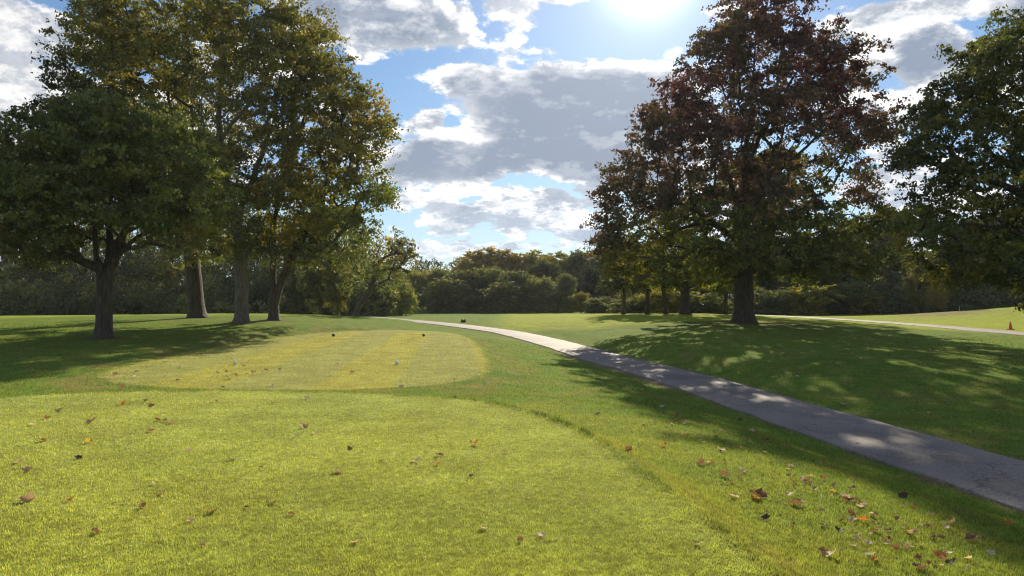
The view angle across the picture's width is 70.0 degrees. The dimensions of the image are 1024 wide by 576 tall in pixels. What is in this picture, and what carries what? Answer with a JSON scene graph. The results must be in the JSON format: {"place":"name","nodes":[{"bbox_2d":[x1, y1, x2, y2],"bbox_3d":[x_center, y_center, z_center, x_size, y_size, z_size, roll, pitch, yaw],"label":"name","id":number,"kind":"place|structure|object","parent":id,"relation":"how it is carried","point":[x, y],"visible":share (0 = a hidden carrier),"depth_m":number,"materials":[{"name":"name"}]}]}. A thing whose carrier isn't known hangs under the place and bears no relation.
{"place":"outdoors","nodes":[
{"label":"outdoors","id":0,"kind":"place"},
{"bbox_2d":[0,307,1023,575],"bbox_3d":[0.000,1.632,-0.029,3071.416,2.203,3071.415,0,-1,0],"label":"ground","id":1,"kind":"structure","parent":0,"point":[594,329],"depth_m":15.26,"materials":[{"name":"green plant"}]},
{"bbox_2d":[15,491,35,502],"bbox_3d":[-3.887,1.665,5.799,0.185,0.053,0.119,-6,27,-17],"label":"fallen leaf","id":2,"kind":"object","parent":1,"relation":"on","point":[29,496],"visible":1,"depth_m":5.83,"materials":[{"name":"beige plant"}]},
{"bbox_2d":[21,466,31,472],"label":"fallen leaf","id":3,"kind":"object","parent":1,"relation":"on","point":[27,468],"visible":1,"depth_m":6.84,"materials":[{"name":"plant"}]},
{"bbox_2d":[6,0,248,317],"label":"tall tree","id":4,"kind":"object","parent":1,"relation":"on","point":[131,40],"visible":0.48,"depth_m":43.06,"materials":[{"name":"green plant"}]},
{"bbox_2d":[0,84,260,338],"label":"shade tree","id":5,"kind":"object","parent":1,"relation":"on","point":[136,165],"visible":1,"depth_m":27.15,"materials":[{"name":"green plant"}]},
{"bbox_2d":[0,164,426,316],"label":"wood","id":6,"kind":"object","parent":1,"relation":"on","point":[140,287],"visible":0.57,"depth_m":89.29,"materials":[{"name":"green plant"}]},
{"bbox_2d":[159,0,348,322],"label":"tall tree","id":7,"kind":"object","parent":1,"relation":"on","point":[225,37],"visible":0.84,"depth_m":40.07,"materials":[{"name":"green plant"}]},
{"bbox_2d":[284,248,312,313],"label":"slim tree","id":8,"kind":"object","parent":1,"relation":"on","point":[293,295],"visible":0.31,"depth_m":83.21,"materials":[{"name":"green plant"}]},
{"bbox_2d":[294,245,331,314],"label":"slim tree","id":9,"kind":"object","parent":1,"relation":"on","point":[310,280],"visible":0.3,"depth_m":77.52,"materials":[{"name":"green plant"}]},
{"bbox_2d":[227,12,409,320],"bbox_3d":[-11.609,-7.350,44.904,10.497,19.168,11.185,0,-1,0],"label":"tall tree","id":10,"kind":"object","parent":1,"relation":"on","point":[339,131],"visible":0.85,"depth_m":43.31,"materials":[{"name":"green plant"}]},
{"bbox_2d":[314,245,354,314],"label":"slim tree","id":11,"kind":"object","parent":1,"relation":"on","point":[335,297],"visible":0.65,"depth_m":75.27,"materials":[{"name":"green plant"}]},
{"bbox_2d":[335,223,419,315],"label":"leaning tree","id":12,"kind":"object","parent":1,"relation":"on","point":[403,258],"visible":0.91,"depth_m":69.80,"materials":[{"name":"green plant"}]},
{"bbox_2d":[371,280,400,315],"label":"slim tree","id":13,"kind":"object","parent":1,"relation":"on","point":[392,300],"visible":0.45,"depth_m":87.34,"materials":[{"name":"green plant"}]},
{"bbox_2d":[395,275,415,312],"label":"thicket tree","id":14,"kind":"object","parent":1,"relation":"on","point":[408,289],"visible":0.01,"depth_m":110.03,"materials":[{"name":"green plant"}]},
{"bbox_2d":[396,283,418,315],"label":"slim tree","id":15,"kind":"object","parent":1,"relation":"on","point":[406,304],"visible":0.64,"depth_m":91.45,"materials":[{"name":"green plant"}]},
{"bbox_2d":[402,267,432,311],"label":"thicket tree","id":16,"kind":"object","parent":1,"relation":"on","point":[417,277],"visible":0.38,"depth_m":121.76,"materials":[{"name":"green plant"}]},
{"bbox_2d":[412,259,423,271],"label":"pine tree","id":17,"kind":"object","parent":1,"relation":"on","point":[421,267],"visible":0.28,"depth_m":164.84,"materials":[{"name":"green plant"}]},
{"bbox_2d":[423,259,433,271],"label":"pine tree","id":18,"kind":"object","parent":1,"relation":"on","point":[429,262],"visible":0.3,"depth_m":165.04,"materials":[{"name":"green plant"}]},
{"bbox_2d":[414,262,455,311],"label":"thicket tree","id":19,"kind":"object","parent":1,"relation":"on","point":[438,273],"visible":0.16,"depth_m":119.70,"materials":[{"name":"green plant"}]},
{"bbox_2d":[416,276,483,312],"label":"thicket tree","id":20,"kind":"object","parent":1,"relation":"on","point":[446,295],"visible":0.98,"depth_m":111.44,"materials":[{"name":"green plant"}]},
{"bbox_2d":[431,267,489,312],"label":"thicket tree","id":21,"kind":"object","parent":1,"relation":"on","point":[469,277],"visible":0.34,"depth_m":115.43,"materials":[{"name":"green plant"}]},
{"bbox_2d":[452,246,518,272],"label":"autumn tree","id":22,"kind":"object","parent":1,"relation":"on","point":[480,259],"visible":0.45,"depth_m":147.74,"materials":[{"name":"green plant"}]},
{"bbox_2d":[473,265,506,312],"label":"thicket tree","id":23,"kind":"object","parent":1,"relation":"on","point":[491,276],"visible":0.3,"depth_m":117.06,"materials":[{"name":"green plant"}]},
{"bbox_2d":[365,258,629,299],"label":"wood","id":24,"kind":"object","parent":1,"relation":"on","point":[437,264],"visible":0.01,"depth_m":171.29,"materials":[{"name":"green plant"}]},
{"bbox_2d":[475,277,528,312],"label":"thicket tree","id":25,"kind":"object","parent":1,"relation":"on","point":[505,296],"visible":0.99,"depth_m":108.58,"materials":[{"name":"green plant"}]},
{"bbox_2d":[484,269,540,312],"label":"thicket tree","id":26,"kind":"object","parent":1,"relation":"on","point":[520,277],"visible":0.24,"depth_m":112.67,"materials":[{"name":"green plant"}]},
{"bbox_2d":[490,248,536,274],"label":"autumn tree","id":27,"kind":"object","parent":1,"relation":"on","point":[512,258],"visible":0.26,"depth_m":150.06,"materials":[{"name":"green plant"}]},
{"bbox_2d":[520,249,553,273],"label":"autumn tree","id":28,"kind":"object","parent":1,"relation":"on","point":[536,257],"visible":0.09,"depth_m":153.52,"materials":[{"name":"green plant"}]},
{"bbox_2d":[519,275,559,312],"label":"thicket tree","id":29,"kind":"object","parent":1,"relation":"on","point":[539,297],"visible":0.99,"depth_m":108.50,"materials":[{"name":"green plant"}]},
{"bbox_2d":[537,532,545,535],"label":"fallen leaf","id":30,"kind":"object","parent":1,"relation":"on","point":[541,533],"visible":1,"depth_m":4.96,"materials":[{"name":"beige plant"}]},
{"bbox_2d":[524,259,561,284],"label":"bushy tree","id":31,"kind":"object","parent":1,"relation":"on","point":[547,269],"visible":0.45,"depth_m":130.22,"materials":[{"name":"green plant"}]},
{"bbox_2d":[541,250,568,285],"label":"autumn tree","id":32,"kind":"object","parent":1,"relation":"on","point":[558,255],"visible":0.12,"depth_m":148.10,"materials":[{"name":"green plant"}]},
{"bbox_2d":[548,283,568,312],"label":"thicket tree","id":33,"kind":"object","parent":1,"relation":"on","point":[556,302],"visible":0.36,"depth_m":110.69,"materials":[{"name":"green plant"}]},
{"bbox_2d":[554,272,578,312],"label":"bushy tree","id":34,"kind":"object","parent":1,"relation":"on","point":[567,283],"visible":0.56,"depth_m":111.01,"materials":[{"name":"green plant"}]},
{"bbox_2d":[562,294,577,312],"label":"bushy tree","id":35,"kind":"object","parent":1,"relation":"on","point":[568,301],"visible":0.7,"depth_m":105.32,"materials":[{"name":"green plant"}]},
{"bbox_2d":[553,249,595,293],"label":"autumn tree","id":36,"kind":"object","parent":1,"relation":"on","point":[575,261],"visible":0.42,"depth_m":143.59,"materials":[{"name":"green plant"}]},
{"bbox_2d":[570,292,589,312],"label":"bushy tree","id":37,"kind":"object","parent":1,"relation":"on","point":[580,297],"visible":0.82,"depth_m":103.66,"materials":[{"name":"green plant"}]},
{"bbox_2d":[576,263,606,298],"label":"dark tree","id":38,"kind":"object","parent":1,"relation":"on","point":[588,278],"visible":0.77,"depth_m":127.27,"materials":[{"name":"green plant"}]},
{"bbox_2d":[579,296,615,313],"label":"bushy tree","id":39,"kind":"object","parent":1,"relation":"on","point":[594,305],"visible":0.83,"depth_m":98.49,"materials":[{"name":"green plant"}]},
{"bbox_2d":[574,254,620,300],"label":"autumn tree","id":40,"kind":"object","parent":1,"relation":"on","point":[604,293],"visible":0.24,"depth_m":138.86,"materials":[{"name":"green plant"}]},
{"bbox_2d":[604,297,644,313],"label":"shrub","id":41,"kind":"object","parent":1,"relation":"on","point":[631,308],"visible":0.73,"depth_m":90.97,"materials":[{"name":"green plant"}]},
{"bbox_2d":[592,237,661,313],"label":"dark tree","id":42,"kind":"object","parent":1,"relation":"on","point":[615,285],"visible":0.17,"depth_m":71.38,"materials":[{"name":"green plant"}]},
{"bbox_2d":[625,445,632,451],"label":"fallen leaf","id":43,"kind":"object","parent":1,"relation":"on","point":[628,448],"visible":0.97,"depth_m":7.92,"materials":[{"name":"brown plant"}]},
{"bbox_2d":[619,239,672,313],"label":"shade tree","id":44,"kind":"object","parent":1,"relation":"on","point":[641,278],"visible":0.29,"depth_m":65.25,"materials":[{"name":"green plant"}]},
{"bbox_2d":[629,242,678,298],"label":"background tree","id":45,"kind":"object","parent":1,"relation":"on","point":[630,290],"visible":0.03,"depth_m":112.03,"materials":[{"name":"green plant"}]},
{"bbox_2d":[631,288,704,313],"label":"shrub","id":46,"kind":"object","parent":1,"relation":"on","point":[656,304],"visible":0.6,"depth_m":88.37,"materials":[{"name":"green plant"}]},
{"bbox_2d":[647,239,693,313],"bbox_3d":[14.402,-1.105,65.661,4.790,7.355,4.282,1,-1,-35],"label":"shade tree","id":47,"kind":"object","parent":1,"relation":"on","point":[664,294],"visible":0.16,"depth_m":64.88,"materials":[{"name":"green plant"}]},
{"bbox_2d":[643,170,728,313],"bbox_3d":[15.033,-3.959,61.899,7.363,12.913,7.121,0,-1,0],"label":"shade tree","id":48,"kind":"object","parent":1,"relation":"on","point":[678,283],"visible":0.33,"depth_m":61.62,"materials":[{"name":"green plant"}]},
{"bbox_2d":[673,234,724,302],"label":"background tree","id":49,"kind":"object","parent":1,"relation":"on","point":[718,294],"visible":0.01,"depth_m":114.53,"materials":[{"name":"green plant"}]},
{"bbox_2d":[697,458,704,463],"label":"fallen leaf","id":50,"kind":"object","parent":1,"relation":"on","point":[701,460],"visible":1,"depth_m":8.24,"materials":[{"name":"orange plant"}]},
{"bbox_2d":[677,291,733,313],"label":"shrub","id":51,"kind":"object","parent":1,"relation":"on","point":[708,304],"visible":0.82,"depth_m":89.65,"materials":[{"name":"green plant"}]},
{"bbox_2d":[719,470,730,476],"bbox_3d":[2.213,1.935,7.687,0.195,0.048,0.112,10,-19,32],"label":"fallen leaf","id":52,"kind":"object","parent":1,"relation":"on","point":[723,472],"visible":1,"depth_m":7.64,"materials":[{"name":"plant"}]},
{"bbox_2d":[579,0,918,322],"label":"maple tree","id":53,"kind":"object","parent":1,"relation":"on","point":[738,251],"visible":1,"depth_m":43.45,"materials":[{"name":"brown plant"}]},
{"bbox_2d":[749,488,767,497],"bbox_3d":[2.284,1.907,6.783,0.174,0.065,0.275,15,7,25],"label":"fallen leaf","id":54,"kind":"object","parent":1,"relation":"on","point":[760,493],"visible":1,"depth_m":6.84,"materials":[{"name":"brown plant"}]},
{"bbox_2d":[729,265,792,299],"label":"background tree","id":55,"kind":"object","parent":1,"relation":"on","point":[768,286],"visible":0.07,"depth_m":111.65,"materials":[{"name":"green plant"}]},
{"bbox_2d":[761,513,769,519],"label":"fallen leaf","id":56,"kind":"object","parent":1,"relation":"on","point":[766,516],"visible":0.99,"depth_m":6.01,"materials":[{"name":"black plant"}]},
{"bbox_2d":[702,145,839,313],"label":"shade tree","id":57,"kind":"object","parent":1,"relation":"on","point":[725,299],"visible":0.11,"depth_m":67.19,"materials":[{"name":"green plant"}]},
{"bbox_2d":[754,287,799,315],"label":"shrub","id":58,"kind":"object","parent":1,"relation":"on","point":[769,302],"visible":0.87,"depth_m":93.20,"materials":[{"name":"green plant"}]},
{"bbox_2d":[787,499,805,502],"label":"fallen leaf","id":59,"kind":"object","parent":1,"relation":"on","point":[797,501],"visible":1,"depth_m":6.68,"materials":[{"name":"brown plant"}]},
{"bbox_2d":[772,237,834,290],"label":"background tree","id":60,"kind":"object","parent":1,"relation":"on","point":[794,284],"visible":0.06,"depth_m":110.32,"materials":[{"name":"green plant"}]},
{"bbox_2d":[594,244,1023,313],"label":"wood","id":61,"kind":"object","parent":1,"relation":"on","point":[990,300],"visible":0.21,"depth_m":92.26,"materials":[{"name":"green plant"}]},
{"bbox_2d":[773,284,844,315],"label":"shrub","id":62,"kind":"object","parent":1,"relation":"on","point":[809,302],"visible":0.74,"depth_m":94.09,"materials":[{"name":"green plant"}]},
{"bbox_2d":[821,548,835,556],"bbox_3d":[2.254,1.845,5.134,0.159,0.036,0.108,-27,-13,21],"label":"fallen leaf","id":63,"kind":"object","parent":1,"relation":"on","point":[829,552],"visible":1,"depth_m":5.16,"materials":[{"name":"beige plant"}]},
{"bbox_2d":[808,280,876,314],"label":"shrub","id":64,"kind":"object","parent":1,"relation":"on","point":[851,292],"visible":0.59,"depth_m":97.27,"materials":[{"name":"green plant"}]},
{"bbox_2d":[847,508,855,515],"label":"fallen leaf","id":65,"kind":"object","parent":1,"relation":"on","point":[850,511],"visible":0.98,"depth_m":6.53,"materials":[{"name":"brown plant"}]},
{"bbox_2d":[818,222,885,285],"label":"background tree","id":66,"kind":"object","parent":1,"relation":"on","point":[853,253],"visible":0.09,"depth_m":106.47,"materials":[{"name":"green plant"}]},
{"bbox_2d":[856,516,868,519],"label":"fallen leaf","id":67,"kind":"object","parent":1,"relation":"on","point":[863,517],"visible":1,"depth_m":6.32,"materials":[{"name":"orange plant"}]},
{"bbox_2d":[848,296,892,314],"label":"shrub","id":68,"kind":"object","parent":1,"relation":"on","point":[874,301],"visible":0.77,"depth_m":95.01,"materials":[{"name":"green plant"}]},
{"bbox_2d":[868,206,919,299],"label":"background tree","id":69,"kind":"object","parent":1,"relation":"on","point":[883,241],"visible":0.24,"depth_m":103.40,"materials":[{"name":"green plant"}]},
{"bbox_2d":[892,542,899,549],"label":"fallen leaf","id":70,"kind":"object","parent":1,"relation":"on","point":[896,546],"visible":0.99,"depth_m":5.54,"materials":[{"name":"brown plant"}]},
{"bbox_2d":[897,492,908,498],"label":"fallen leaf","id":71,"kind":"object","parent":1,"relation":"on","point":[903,495],"visible":1,"depth_m":7.70,"materials":[{"name":"black plant"}]},
{"bbox_2d":[912,562,925,568],"bbox_3d":[2.795,1.913,5.059,0.132,0.031,0.084,0,-21,46],"label":"fallen leaf","id":72,"kind":"object","parent":1,"relation":"on","point":[916,565],"visible":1,"depth_m":5.04,"materials":[{"name":"brown plant"}]},
{"bbox_2d":[899,250,946,313],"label":"background tree","id":73,"kind":"object","parent":1,"relation":"on","point":[915,297],"visible":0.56,"depth_m":87.47,"materials":[{"name":"green plant"}]},
{"bbox_2d":[922,283,951,311],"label":"tree","id":74,"kind":"object","parent":1,"relation":"on","point":[937,302],"visible":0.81,"depth_m":83.47,"materials":[{"name":"green plant"}]},
{"bbox_2d":[933,550,946,558],"bbox_3d":[3.198,1.982,5.487,0.099,0.033,0.148,-23,17,-18],"label":"fallen leaf","id":75,"kind":"object","parent":1,"relation":"on","point":[937,553],"visible":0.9,"depth_m":5.48,"materials":[{"name":"brown plant"}]},
{"bbox_2d":[874,4,1023,312],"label":"oak tree","id":76,"kind":"object","parent":1,"relation":"on","point":[1000,263],"visible":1,"depth_m":26.16,"materials":[{"name":"green plant"}]},
{"bbox_2d":[945,558,956,564],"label":"fallen leaf","id":77,"kind":"object","parent":1,"relation":"on","point":[951,561],"visible":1,"depth_m":5.30,"materials":[{"name":"grey plant"}]},
{"bbox_2d":[925,223,989,302],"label":"background tree","id":78,"kind":"object","parent":1,"relation":"on","point":[942,253],"visible":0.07,"depth_m":94.28,"materials":[{"name":"green plant"}]},
{"bbox_2d":[965,532,980,540],"bbox_3d":[3.854,2.098,6.142,0.196,0.036,0.127,-9,0,-33],"label":"fallen leaf","id":79,"kind":"object","parent":1,"relation":"on","point":[970,536],"visible":1,"depth_m":6.18,"materials":[{"name":"plant"}]},
{"bbox_2d":[986,550,995,555],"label":"fallen leaf","id":80,"kind":"object","parent":1,"relation":"on","point":[989,552],"visible":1,"depth_m":5.76,"materials":[{"name":"grey plant"}]},
{"bbox_2d":[967,218,1023,295],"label":"background tree","id":81,"kind":"object","parent":1,"relation":"on","point":[995,222],"visible":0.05,"depth_m":96.29,"materials":[{"name":"green plant"}]},
{"bbox_2d":[1002,518,1012,525],"bbox_3d":[4.898,2.299,7.191,0.123,0.078,0.095,0,-1,24],"label":"fallen leaf","id":82,"kind":"object","parent":1,"relation":"on","point":[1009,522],"visible":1,"depth_m":7.20,"materials":[{"name":"brown plant"}]},
{"bbox_2d":[0,0,1023,297],"label":"sky","id":83,"kind":"structure","parent":0,"point":[509,108],"materials":[{"name":"blue"}]},
{"bbox_2d":[339,315,1023,512],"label":"path","id":84,"kind":"structure","parent":0,"point":[996,478],"depth_m":14.45,"materials":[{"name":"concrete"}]},
{"bbox_2d":[767,315,1023,335],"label":"path","id":85,"kind":"structure","parent":0,"point":[973,329],"depth_m":53.13,"materials":[{"name":"concrete"}]}
]}

